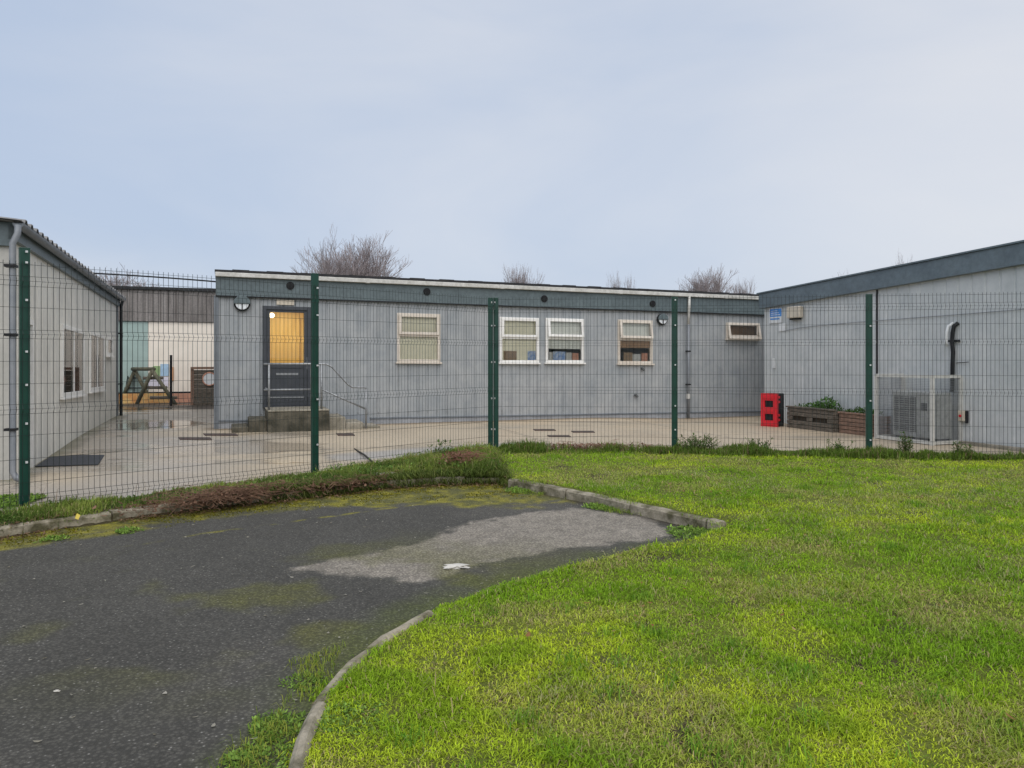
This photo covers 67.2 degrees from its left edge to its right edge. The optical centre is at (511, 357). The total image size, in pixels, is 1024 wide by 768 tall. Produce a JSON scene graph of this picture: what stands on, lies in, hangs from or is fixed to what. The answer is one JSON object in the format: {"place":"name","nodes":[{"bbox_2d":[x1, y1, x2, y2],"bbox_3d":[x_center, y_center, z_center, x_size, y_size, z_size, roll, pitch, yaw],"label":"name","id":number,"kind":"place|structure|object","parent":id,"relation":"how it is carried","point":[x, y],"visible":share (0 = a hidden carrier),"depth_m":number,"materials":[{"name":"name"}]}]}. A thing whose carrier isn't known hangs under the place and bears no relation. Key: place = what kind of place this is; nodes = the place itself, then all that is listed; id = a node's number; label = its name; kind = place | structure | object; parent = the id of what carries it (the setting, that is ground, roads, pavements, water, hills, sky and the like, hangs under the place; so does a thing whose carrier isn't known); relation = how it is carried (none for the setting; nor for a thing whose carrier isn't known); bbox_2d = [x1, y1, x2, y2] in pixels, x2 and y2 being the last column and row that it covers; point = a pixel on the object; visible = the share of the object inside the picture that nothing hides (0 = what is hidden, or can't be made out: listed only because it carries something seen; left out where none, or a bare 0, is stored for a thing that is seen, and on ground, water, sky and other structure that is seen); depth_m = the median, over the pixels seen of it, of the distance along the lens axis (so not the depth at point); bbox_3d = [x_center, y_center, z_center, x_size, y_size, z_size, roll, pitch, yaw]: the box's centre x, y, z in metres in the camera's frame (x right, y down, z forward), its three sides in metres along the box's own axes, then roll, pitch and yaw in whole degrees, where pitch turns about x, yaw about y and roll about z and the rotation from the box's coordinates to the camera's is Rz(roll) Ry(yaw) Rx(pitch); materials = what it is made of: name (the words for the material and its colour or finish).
{"place":"outdoors","nodes":[
{"label":"outdoors","id":0,"kind":"place"},
{"bbox_2d":[95,273,215,281],"bbox_3d":[-15.542,-3.510,34.003,8.836,0.685,0.063,0,0,0],"label":"overhead cable","id":1,"kind":"object","parent":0,"point":[155,277],"visible":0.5,"depth_m":33.97,"materials":[{"name":"black plastic"}]},
{"bbox_2d":[0,472,506,538],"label":"verge","id":2,"kind":"structure","parent":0,"point":[105,522],"depth_m":7.08,"materials":[{"name":"green plant"}]},
{"bbox_2d":[92,475,356,515],"bbox_3d":[-2.689,1.321,7.521,0.906,0.221,2.542,0,0,39],"label":"dead bramble","id":3,"kind":"object","parent":2,"relation":"on","point":[219,496],"visible":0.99,"depth_m":7.28,"materials":[{"name":"brown plant"}]},
{"bbox_2d":[29,450,422,506],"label":"dry stalks","id":4,"kind":"object","parent":2,"relation":"on","point":[166,483],"visible":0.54,"depth_m":7.30,"materials":[{"name":"brown plant"}]},
{"bbox_2d":[0,440,518,535],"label":"verge grass","id":5,"kind":"structure","parent":2,"relation":"on","point":[47,511],"depth_m":8.54,"materials":[{"name":"green plant"}]},
{"bbox_2d":[246,470,421,501],"bbox_3d":[-1.816,1.337,8.223,0.674,0.181,2.247,0,0,40],"label":"dead bramble","id":6,"kind":"object","parent":2,"relation":"on","point":[321,484],"visible":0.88,"depth_m":8.12,"materials":[{"name":"brown plant"}]},
{"bbox_2d":[219,467,512,507],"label":"overhanging grass","id":7,"kind":"structure","parent":2,"relation":"on","point":[422,474],"depth_m":8.57,"materials":[{"name":"green plant"}]},
{"bbox_2d":[427,439,452,456],"bbox_3d":[-0.951,1.215,10.013,0.314,0.313,0.468,0,0,12],"label":"upright weed","id":8,"kind":"object","parent":2,"relation":"on","point":[439,448],"visible":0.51,"depth_m":10.03,"materials":[{"name":"green plant"}]},
{"bbox_2d":[432,446,504,468],"bbox_3d":[-0.544,1.249,9.304,0.905,0.336,0.912,0,0,0],"label":"dead leaf heap","id":9,"kind":"object","parent":2,"relation":"on","point":[464,456],"visible":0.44,"depth_m":9.22,"materials":[{"name":"brown plant"}]},
{"bbox_2d":[0,484,700,767],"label":"tarmac","id":10,"kind":"structure","parent":0,"point":[188,647],"depth_m":4.63,"materials":[{"name":"grey asphalt"}]},
{"bbox_2d":[33,534,73,542],"bbox_3d":[-3.642,1.426,6.151,0.233,0.050,0.242,0,0,0],"label":"weed patch","id":11,"kind":"object","parent":10,"relation":"on","point":[50,538],"visible":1,"depth_m":6.13,"materials":[{"name":"green plant"}]},
{"bbox_2d":[115,525,143,533],"bbox_3d":[-3.194,1.429,6.428,0.203,0.046,0.215,0,0,33],"label":"weed patch","id":12,"kind":"object","parent":10,"relation":"on","point":[125,529],"visible":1,"depth_m":6.42,"materials":[{"name":"green plant"}]},
{"bbox_2d":[0,476,498,536],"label":"kerb along verge","id":13,"kind":"object","parent":10,"relation":"on","point":[45,524],"visible":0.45,"depth_m":6.82,"materials":[{"name":"grey concrete"}]},
{"bbox_2d":[0,473,505,542],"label":"kerb litter","id":14,"kind":"object","parent":10,"relation":"on","point":[284,501],"visible":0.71,"depth_m":7.39,"materials":[{"name":"brown plant"}]},
{"bbox_2d":[216,737,294,767],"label":"weed patch","id":15,"kind":"object","parent":10,"relation":"on","point":[232,755],"visible":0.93,"depth_m":2.78,"materials":[{"name":"green plant"}]},
{"bbox_2d":[0,484,521,547],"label":"moss","id":16,"kind":"object","parent":10,"relation":"on","point":[193,515],"visible":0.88,"depth_m":7.56,"materials":[{"name":"green plant"}]},
{"bbox_2d":[208,639,345,767],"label":"kerbside grass","id":17,"kind":"structure","parent":10,"relation":"on","point":[302,696],"depth_m":3.01,"materials":[{"name":"green plant"}]},
{"bbox_2d":[248,707,305,741],"bbox_3d":[-0.921,1.433,3.023,0.242,0.035,0.254,0,0,0],"label":"weed patch","id":18,"kind":"object","parent":10,"relation":"on","point":[300,714],"visible":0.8,"depth_m":3.03,"materials":[{"name":"green plant"}]},
{"bbox_2d":[279,671,322,691],"bbox_3d":[-0.930,1.435,3.438,0.220,0.029,0.189,0,0,29],"label":"weed patch","id":19,"kind":"object","parent":10,"relation":"on","point":[300,679],"visible":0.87,"depth_m":3.43,"materials":[{"name":"green plant"}]},
{"bbox_2d":[4,494,670,744],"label":"leaf litter","id":20,"kind":"object","parent":10,"relation":"on","point":[212,725],"visible":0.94,"depth_m":4.50,"materials":[{"name":"brown plant"}]},
{"bbox_2d":[288,610,434,767],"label":"kerb round lawn","id":21,"kind":"structure","parent":10,"relation":"on","point":[302,746],"depth_m":3.11,"materials":[{"name":"grey concrete"}]},
{"bbox_2d":[443,563,469,569],"bbox_3d":[-0.384,1.441,5.323,0.192,0.032,0.105,0,0,-8],"label":"white stone","id":22,"kind":"object","parent":10,"relation":"on","point":[455,566],"visible":1,"depth_m":5.30,"materials":[{"name":"white stone"}]},
{"bbox_2d":[503,486,529,493],"bbox_3d":[0.080,1.427,8.401,0.339,0.056,0.349,0,0,23],"label":"weed patch","id":23,"kind":"object","parent":10,"relation":"on","point":[514,491],"visible":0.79,"depth_m":8.36,"materials":[{"name":"green plant"}]},
{"bbox_2d":[582,502,613,510],"bbox_3d":[0.849,1.429,7.429,0.370,0.052,0.273,0,0,33],"label":"weed patch","id":24,"kind":"object","parent":10,"relation":"on","point":[593,506],"visible":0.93,"depth_m":7.41,"materials":[{"name":"green plant"}]},
{"bbox_2d":[508,478,726,530],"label":"kerb beside lawn","id":25,"kind":"structure","parent":10,"relation":"on","point":[664,514],"depth_m":7.26,"materials":[{"name":"grey concrete"}]},
{"bbox_2d":[511,476,722,534],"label":"kerb edge grass","id":26,"kind":"structure","parent":25,"relation":"on","point":[610,495],"depth_m":7.38,"materials":[{"name":"green plant"}]},
{"bbox_2d":[664,524,710,539],"bbox_3d":[1.505,1.426,6.331,0.471,0.058,0.522,0,0,0],"label":"weed patch","id":27,"kind":"object","parent":10,"relation":"on","point":[681,532],"visible":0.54,"depth_m":6.34,"materials":[{"name":"green plant"}]},
{"bbox_2d":[0,402,1023,510],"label":"yard","id":28,"kind":"structure","parent":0,"point":[284,447],"depth_m":12.84,"materials":[{"name":"concrete"}]},
{"bbox_2d":[0,492,46,508],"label":"weed patch","id":29,"kind":"object","parent":28,"relation":"on","point":[12,498],"visible":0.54,"depth_m":7.75,"materials":[{"name":"green plant"}]},
{"bbox_2d":[35,455,103,466],"bbox_3d":[-6.175,1.436,10.810,0.747,0.012,1.244,0,0,-23],"label":"door mat","id":30,"kind":"object","parent":28,"relation":"on","point":[77,460],"depth_m":10.74,"materials":[{"name":"black rubber"}]},
{"bbox_2d":[123,367,176,403],"bbox_3d":[-11.073,0.851,23.293,2.266,1.157,0.828,0,0,34],"label":"climbing frame","id":31,"kind":"object","parent":28,"relation":"on","point":[144,387],"visible":0.67,"depth_m":22.98,"materials":[{"name":"brown wood"}]},
{"bbox_2d":[123,393,189,402],"bbox_3d":[-10.873,1.266,23.563,2.057,0.369,0.100,0,0,-20],"label":"painted planting bed","id":32,"kind":"object","parent":28,"relation":"on","point":[146,397],"visible":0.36,"depth_m":23.50,"materials":[{"name":"wood"}]},
{"bbox_2d":[170,355,171,405],"bbox_3d":[-9.733,0.642,21.977,0.065,1.456,0.065,0,0,0],"label":"dark post","id":33,"kind":"object","parent":28,"relation":"on","point":[170,380],"visible":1,"depth_m":21.95,"materials":[{"name":"black metal"}]},
{"bbox_2d":[178,437,210,439],"bbox_3d":[-5.444,1.386,13.215,0.725,0.020,0.344,0,0,0],"label":"drain cover","id":34,"kind":"object","parent":28,"relation":"on","point":[194,438],"visible":0.93,"depth_m":13.16,"materials":[{"name":"metal"}]},
{"bbox_2d":[190,367,213,404],"bbox_3d":[-8.975,0.855,22.611,0.859,1.190,0.150,0,0,-22],"label":"playhouse panel","id":35,"kind":"object","parent":28,"relation":"on","point":[204,383],"visible":0.56,"depth_m":22.54,"materials":[{"name":"brown wood"}]},
{"bbox_2d":[203,433,237,435],"bbox_3d":[-5.223,1.374,13.786,0.756,0.020,0.340,0,0,0],"label":"drain cover","id":36,"kind":"object","parent":28,"relation":"on","point":[218,434],"visible":0.86,"depth_m":13.73,"materials":[{"name":"metal"}]},
{"bbox_2d":[231,406,379,432],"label":"concrete steps","id":37,"kind":"structure","parent":28,"relation":"on","point":[275,415],"depth_m":14.37,"materials":[{"name":"grey concrete"}]},
{"bbox_2d":[264,363,366,428],"bbox_3d":[-3.851,0.772,14.747,2.060,1.356,0.905,0,0,0],"label":"handrail","id":38,"kind":"object","parent":37,"relation":"on","point":[268,389],"visible":0.82,"depth_m":14.66,"materials":[{"name":"metal"}]},
{"bbox_2d":[342,415,370,422],"bbox_3d":[-3.150,1.375,15.683,0.653,0.406,0.280,0,0,-20],"label":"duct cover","id":39,"kind":"object","parent":28,"relation":"on","point":[357,417],"visible":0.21,"depth_m":15.69,"materials":[{"name":"grey metal"}]},
{"bbox_2d":[214,269,764,428],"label":"cabin building","id":40,"kind":"structure","parent":28,"relation":"on","point":[285,323],"depth_m":16.77,"materials":[{"name":"paint"}]},
{"bbox_2d":[234,295,249,310],"bbox_3d":[-5.256,-1.066,14.993,0.310,0.310,0.107,0,0,-20],"label":"wall lamp","id":41,"kind":"object","parent":40,"relation":"attached to","point":[238,303],"visible":0.94,"depth_m":14.96,"materials":[{"name":"black plastic"}]},
{"bbox_2d":[277,300,293,304],"bbox_3d":[-4.509,-1.106,15.321,0.335,0.103,0.010,0,0,-20],"label":"door sign","id":42,"kind":"object","parent":40,"relation":"attached to","point":[286,302],"visible":1,"depth_m":15.32,"materials":[{"name":"beige plastic"}]},
{"bbox_2d":[266,309,306,405],"bbox_3d":[-4.489,-0.002,15.360,0.790,1.916,0.050,0,0,-20],"label":"door","id":43,"kind":"structure","parent":40,"relation":"in","point":[276,371],"depth_m":15.34,"materials":[{"name":"grey paint"}]},
{"bbox_2d":[286,282,293,289],"bbox_3d":[-4.403,-1.438,15.295,0.156,0.156,0.039,0,0,-20],"label":"wall vent","id":44,"kind":"object","parent":40,"relation":"attached to","point":[289,286],"depth_m":15.29,"materials":[{"name":"black plastic"}]},
{"bbox_2d":[396,313,441,363],"bbox_3d":[-1.971,-0.411,16.285,0.989,1.070,0.135,0,0,-20],"label":"window","id":45,"kind":"structure","parent":40,"relation":"in","point":[408,327],"depth_m":16.28,"materials":[{"name":"beige plastic"}]},
{"bbox_2d":[504,351,516,359],"bbox_3d":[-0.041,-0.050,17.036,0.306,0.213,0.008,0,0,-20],"label":"storage box","id":46,"kind":"object","parent":40,"relation":"in","point":[510,355],"visible":1,"depth_m":17.04,"materials":[{"name":"brown cardboard"}]},
{"bbox_2d":[499,317,539,363],"bbox_3d":[0.162,-0.382,17.079,0.987,1.042,0.135,0,0,-20],"label":"window","id":47,"kind":"structure","parent":40,"relation":"in","point":[508,326],"depth_m":17.09,"materials":[{"name":"white plastic"}]},
{"bbox_2d":[528,351,535,359],"bbox_3d":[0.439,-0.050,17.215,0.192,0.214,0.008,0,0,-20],"label":"storage box","id":48,"kind":"object","parent":40,"relation":"in","point":[530,355],"visible":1,"depth_m":17.21,"materials":[{"name":"blue plastic"}]},
{"bbox_2d":[553,351,564,359],"bbox_3d":[1.073,-0.040,17.451,0.309,0.218,0.008,0,0,-20],"label":"picture board","id":49,"kind":"object","parent":40,"relation":"attached to","point":[557,355],"visible":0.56,"depth_m":17.44,"materials":[{"name":"blue paper"}]},
{"bbox_2d":[544,318,585,363],"bbox_3d":[1.206,-0.379,17.445,1.004,1.042,0.178,0,0,-20],"label":"window","id":50,"kind":"structure","parent":40,"relation":"in","point":[556,329],"depth_m":17.46,"materials":[{"name":"white plastic"}]},
{"bbox_2d":[566,352,571,359],"bbox_3d":[1.294,-0.028,17.533,0.137,0.194,0.008,0,0,-20],"label":"picture card","id":51,"kind":"object","parent":40,"relation":"on","point":[568,356],"visible":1,"depth_m":17.53,"materials":[{"name":"grey paper"}]},
{"bbox_2d":[624,352,632,360],"bbox_3d":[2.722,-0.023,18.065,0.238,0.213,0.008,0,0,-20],"label":"storage box","id":52,"kind":"object","parent":40,"relation":"in","point":[628,356],"visible":1,"depth_m":18.07,"materials":[{"name":"brown cardboard"}]},
{"bbox_2d":[616,319,654,364],"bbox_3d":[2.901,-0.364,18.071,0.980,1.067,0.188,0,0,-20],"label":"window","id":53,"kind":"structure","parent":40,"relation":"in","point":[642,328],"depth_m":18.10,"materials":[{"name":"beige plastic"}]},
{"bbox_2d":[634,354,640,360],"bbox_3d":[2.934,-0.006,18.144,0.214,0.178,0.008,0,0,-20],"label":"storage box","id":54,"kind":"object","parent":40,"relation":"in","point":[637,357],"visible":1,"depth_m":18.15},
{"bbox_2d":[641,353,647,360],"bbox_3d":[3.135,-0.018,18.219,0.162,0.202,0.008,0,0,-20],"label":"storage box","id":55,"kind":"object","parent":40,"relation":"in","point":[644,356],"visible":1,"depth_m":18.21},
{"bbox_2d":[657,314,667,324],"bbox_3d":[3.576,-0.917,18.282,0.270,0.270,0.107,0,0,-20],"label":"wall lamp","id":56,"kind":"object","parent":40,"relation":"attached to","point":[662,319],"visible":1,"depth_m":18.24,"materials":[{"name":"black plastic"}]},
{"bbox_2d":[685,296,690,417],"bbox_3d":[4.246,0.025,18.511,0.100,3.011,0.123,0,0,-20],"label":"downpipe","id":57,"kind":"object","parent":40,"relation":"attached to","point":[689,306],"visible":0.73,"depth_m":18.49,"materials":[{"name":"grey plastic"}]},
{"bbox_2d":[725,322,760,340],"bbox_3d":[5.729,-0.654,19.153,1.016,0.442,0.135,0,0,-20],"label":"window","id":58,"kind":"structure","parent":40,"relation":"in","point":[735,330],"depth_m":19.18,"materials":[{"name":"beige plastic"}]},
{"bbox_2d":[495,437,1023,460],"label":"fence foot grass","id":59,"kind":"structure","parent":28,"relation":"on","point":[527,446],"depth_m":10.63,"materials":[{"name":"green plant"}]},
{"bbox_2d":[761,393,783,426],"bbox_3d":[5.550,1.100,16.382,0.352,0.700,0.380,0,0,-45],"label":"extinguisher cabinet","id":60,"kind":"object","parent":28,"relation":"on","point":[775,409],"visible":0.88,"depth_m":16.26,"materials":[{"name":"red plastic"}]},
{"bbox_2d":[786,406,853,431],"bbox_3d":[6.236,1.223,15.642,0.540,0.446,1.345,0,0,-20],"label":"timber planter","id":61,"kind":"object","parent":28,"relation":"on","point":[801,418],"visible":0.7,"depth_m":15.48,"materials":[{"name":"wood"}]},
{"bbox_2d":[794,402,845,410],"bbox_3d":[6.247,0.978,15.675,0.463,0.187,1.104,0,0,-18],"label":"herb","id":62,"kind":"object","parent":61,"relation":"in","point":[810,403],"visible":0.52,"depth_m":15.57,"materials":[{"name":"green plant"}]},
{"bbox_2d":[813,395,841,409],"bbox_3d":[6.346,0.906,15.509,0.494,0.331,0.627,0,0,-22],"label":"leafy shrub","id":63,"kind":"object","parent":61,"relation":"on","point":[832,404],"visible":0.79,"depth_m":15.40,"materials":[{"name":"green plant"}]},
{"bbox_2d":[838,411,890,436],"bbox_3d":[6.674,1.243,14.609,0.440,0.406,0.876,0,0,-20],"label":"timber planter","id":64,"kind":"object","parent":28,"relation":"on","point":[852,423],"visible":0.7,"depth_m":14.54,"materials":[{"name":"wood"}]},
{"bbox_2d":[845,406,882,413],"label":"herb","id":65,"kind":"object","parent":64,"relation":"in","point":[860,409],"visible":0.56,"depth_m":14.68,"materials":[{"name":"green plant"}]},
{"bbox_2d":[874,374,962,445],"bbox_3d":[7.052,0.867,13.409,0.682,1.166,1.217,0,0,-20],"label":"wire cage","id":66,"kind":"object","parent":28,"relation":"on","point":[877,414],"visible":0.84,"depth_m":13.08,"materials":[{"name":"metal"}]},
{"bbox_2d":[893,391,949,440],"bbox_3d":[7.117,1.020,13.385,0.385,0.860,0.915,0,0,-20],"label":"heat pump","id":67,"kind":"object","parent":28,"relation":"on","point":[926,415],"visible":0.62,"depth_m":13.22,"materials":[{"name":"beige metal"}]},
{"bbox_2d":[0,0,1023,293],"label":"sky","id":68,"kind":"structure","parent":0,"point":[782,143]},
{"bbox_2d":[279,448,1023,767],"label":"lawn","id":69,"kind":"structure","parent":0,"point":[928,742],"depth_m":3.83,"materials":[{"name":"plant"}]},
{"bbox_2d":[315,697,388,735],"bbox_3d":[-0.648,1.414,3.009,0.352,0.067,0.305,0,0,0],"label":"weed patch","id":70,"kind":"object","parent":69,"relation":"on","point":[377,710],"visible":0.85,"depth_m":3.00,"materials":[{"name":"green plant"}]},
{"bbox_2d":[547,439,665,451],"bbox_3d":[1.126,1.308,11.220,2.987,0.242,0.769,0,0,0],"label":"grass tuft","id":71,"kind":"object","parent":69,"relation":"on","point":[577,445],"visible":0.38,"depth_m":11.17,"materials":[{"name":"green plant"}]},
{"bbox_2d":[346,465,1018,718],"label":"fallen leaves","id":72,"kind":"object","parent":69,"relation":"on","point":[528,634],"visible":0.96,"depth_m":4.33,"materials":[{"name":"brown plant"}]},
{"bbox_2d":[674,433,717,449],"bbox_3d":[2.649,1.229,11.059,0.684,0.287,0.889,0,0,0],"label":"upright weed","id":73,"kind":"object","parent":69,"relation":"on","point":[698,442],"visible":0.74,"depth_m":11.04,"materials":[{"name":"green plant"}]},
{"bbox_2d":[745,437,773,448],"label":"upright weed","id":74,"kind":"object","parent":69,"relation":"on","point":[764,445],"visible":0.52,"depth_m":11.06,"materials":[{"name":"green plant"}]},
{"bbox_2d":[826,438,855,449],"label":"upright weed","id":75,"kind":"object","parent":69,"relation":"on","point":[837,444],"visible":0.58,"depth_m":10.81,"materials":[{"name":"green plant"}]},
{"bbox_2d":[896,431,913,452],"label":"upright weed","id":76,"kind":"object","parent":69,"relation":"on","point":[905,446],"visible":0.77,"depth_m":10.54,"materials":[{"name":"green plant"}]},
{"bbox_2d":[951,441,974,458],"bbox_3d":[6.093,1.244,10.447,0.275,0.257,0.437,0,0,-25],"label":"upright weed","id":77,"kind":"object","parent":69,"relation":"on","point":[958,447],"visible":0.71,"depth_m":10.38,"materials":[{"name":"green plant"}]},
{"label":"ground","id":78,"kind":"structure","parent":0,"visible":0},
{"bbox_2d":[0,216,125,479],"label":"shed building","id":79,"kind":"structure","parent":78,"relation":"on","point":[44,250],"depth_m":11.73,"materials":[{"name":"grey metal"}]},
{"bbox_2d":[4,224,20,481],"bbox_3d":[-5.788,-0.051,8.975,0.207,3.018,0.164,0,0,-16],"label":"downpipe","id":80,"kind":"object","parent":79,"relation":"attached to","point":[12,282],"visible":0.86,"depth_m":8.92,"materials":[{"name":"grey plastic"}]},
{"bbox_2d":[60,324,86,399],"bbox_3d":[-7.349,0.079,12.910,0.095,1.216,2.030,0,0,-20],"label":"window","id":81,"kind":"structure","parent":79,"relation":"in","point":[78,346],"depth_m":12.83,"materials":[{"name":"white plastic"}]},
{"bbox_2d":[88,332,106,392],"bbox_3d":[-8.239,0.097,15.294,0.095,1.205,1.886,0,0,-20],"label":"window","id":82,"kind":"structure","parent":79,"relation":"in","point":[99,342],"depth_m":15.27,"materials":[{"name":"white plastic"}]},
{"bbox_2d":[105,336,114,357],"bbox_3d":[-8.858,-0.235,16.955,0.095,0.469,0.914,0,0,-20],"label":"window","id":83,"kind":"structure","parent":79,"relation":"in","point":[109,342],"depth_m":16.86,"materials":[{"name":"white plastic"}]},
{"bbox_2d":[118,301,123,415],"bbox_3d":[-9.264,0.128,18.338,0.202,3.013,0.134,0,0,-20],"label":"downpipe","id":84,"kind":"object","parent":79,"relation":"attached to","point":[120,383],"visible":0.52,"depth_m":18.29,"materials":[{"name":"black plastic"}]},
{"bbox_2d":[99,262,161,286],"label":"bare tree","id":85,"kind":"object","parent":78,"relation":"on","point":[110,281],"visible":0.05,"depth_m":47.62,"materials":[{"name":"brown plant"}]},
{"bbox_2d":[112,286,215,393],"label":"hall building","id":86,"kind":"structure","parent":78,"relation":"on","point":[143,324],"depth_m":24.16,"materials":[{"name":"grey"}]},
{"bbox_2d":[148,377,167,386],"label":"wall panel","id":87,"kind":"structure","parent":86,"relation":"attached to","point":[156,382],"depth_m":24.04,"materials":[{"name":"white"}]},
{"bbox_2d":[160,364,167,375],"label":"wall panel","id":88,"kind":"structure","parent":86,"relation":"attached to","point":[165,369],"depth_m":24.11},
{"bbox_2d":[292,224,409,277],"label":"bare tree","id":89,"kind":"object","parent":78,"relation":"on","point":[339,267],"visible":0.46,"depth_m":41.22,"materials":[{"name":"grey plant"}]},
{"bbox_2d":[0,247,1023,507],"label":"fence","id":90,"kind":"object","parent":78,"relation":"on","point":[314,397],"visible":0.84,"depth_m":9.78,"materials":[{"name":"green metal"}]},
{"bbox_2d":[503,264,545,283],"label":"bare tree","id":91,"kind":"object","parent":78,"relation":"on","point":[522,280],"visible":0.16,"depth_m":61.69,"materials":[{"name":"brown plant"}]},
{"bbox_2d":[606,271,622,287],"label":"bare tree","id":92,"kind":"object","parent":78,"relation":"on","point":[611,281],"visible":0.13,"depth_m":69.85,"materials":[{"name":"brown plant"}]},
{"bbox_2d":[676,265,738,292],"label":"bare tree","id":93,"kind":"object","parent":78,"relation":"on","point":[701,285],"visible":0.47,"depth_m":59.16,"materials":[{"name":"brown plant"}]},
{"bbox_2d":[728,275,756,293],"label":"bare tree","id":94,"kind":"object","parent":78,"relation":"on","point":[740,290],"visible":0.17,"depth_m":65.83,"materials":[{"name":"brown plant"}]},
{"bbox_2d":[756,240,1023,451],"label":"gable building","id":95,"kind":"structure","parent":78,"relation":"on","point":[995,272],"depth_m":13.77,"materials":[{"name":"grey paint"}]},
{"bbox_2d":[769,307,781,322],"bbox_3d":[5.935,-0.957,17.332,0.013,0.338,0.436,0,0,-20],"label":"notice board","id":96,"kind":"object","parent":95,"relation":"attached to","point":[775,315],"visible":1,"depth_m":17.33,"materials":[{"name":"plastic"}]},
{"bbox_2d":[779,323,784,330],"bbox_3d":[6.014,-0.684,17.130,0.008,0.167,0.229,0,0,-20],"label":"paper notice","id":97,"kind":"object","parent":95,"relation":"attached to","point":[782,327],"visible":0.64,"depth_m":17.12,"materials":[{"name":"white paper"}]},
{"bbox_2d":[787,306,802,319],"bbox_3d":[6.124,-0.972,16.678,0.116,0.289,0.405,0,0,-20],"label":"alarm box","id":98,"kind":"object","parent":95,"relation":"attached to","point":[796,314],"visible":0.88,"depth_m":16.57,"materials":[{"name":"beige plastic"}]},
{"bbox_2d":[786,309,1023,330],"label":"wall cable","id":99,"kind":"object","parent":95,"relation":"attached to","point":[909,318],"depth_m":13.78,"materials":[{"name":"grey plastic"}]},
{"bbox_2d":[944,322,966,391],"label":"refrigerant pipes","id":100,"kind":"object","parent":95,"relation":"attached to","point":[952,348],"visible":0.91,"depth_m":13.06,"materials":[{"name":"black plastic"}]},
{"bbox_2d":[958,410,968,422],"bbox_3d":[7.548,0.986,12.906,0.088,0.206,0.161,0,0,-20],"label":"isolator switch","id":101,"kind":"object","parent":95,"relation":"attached to","point":[963,416],"visible":0.66,"depth_m":12.86,"materials":[{"name":"beige plastic"}]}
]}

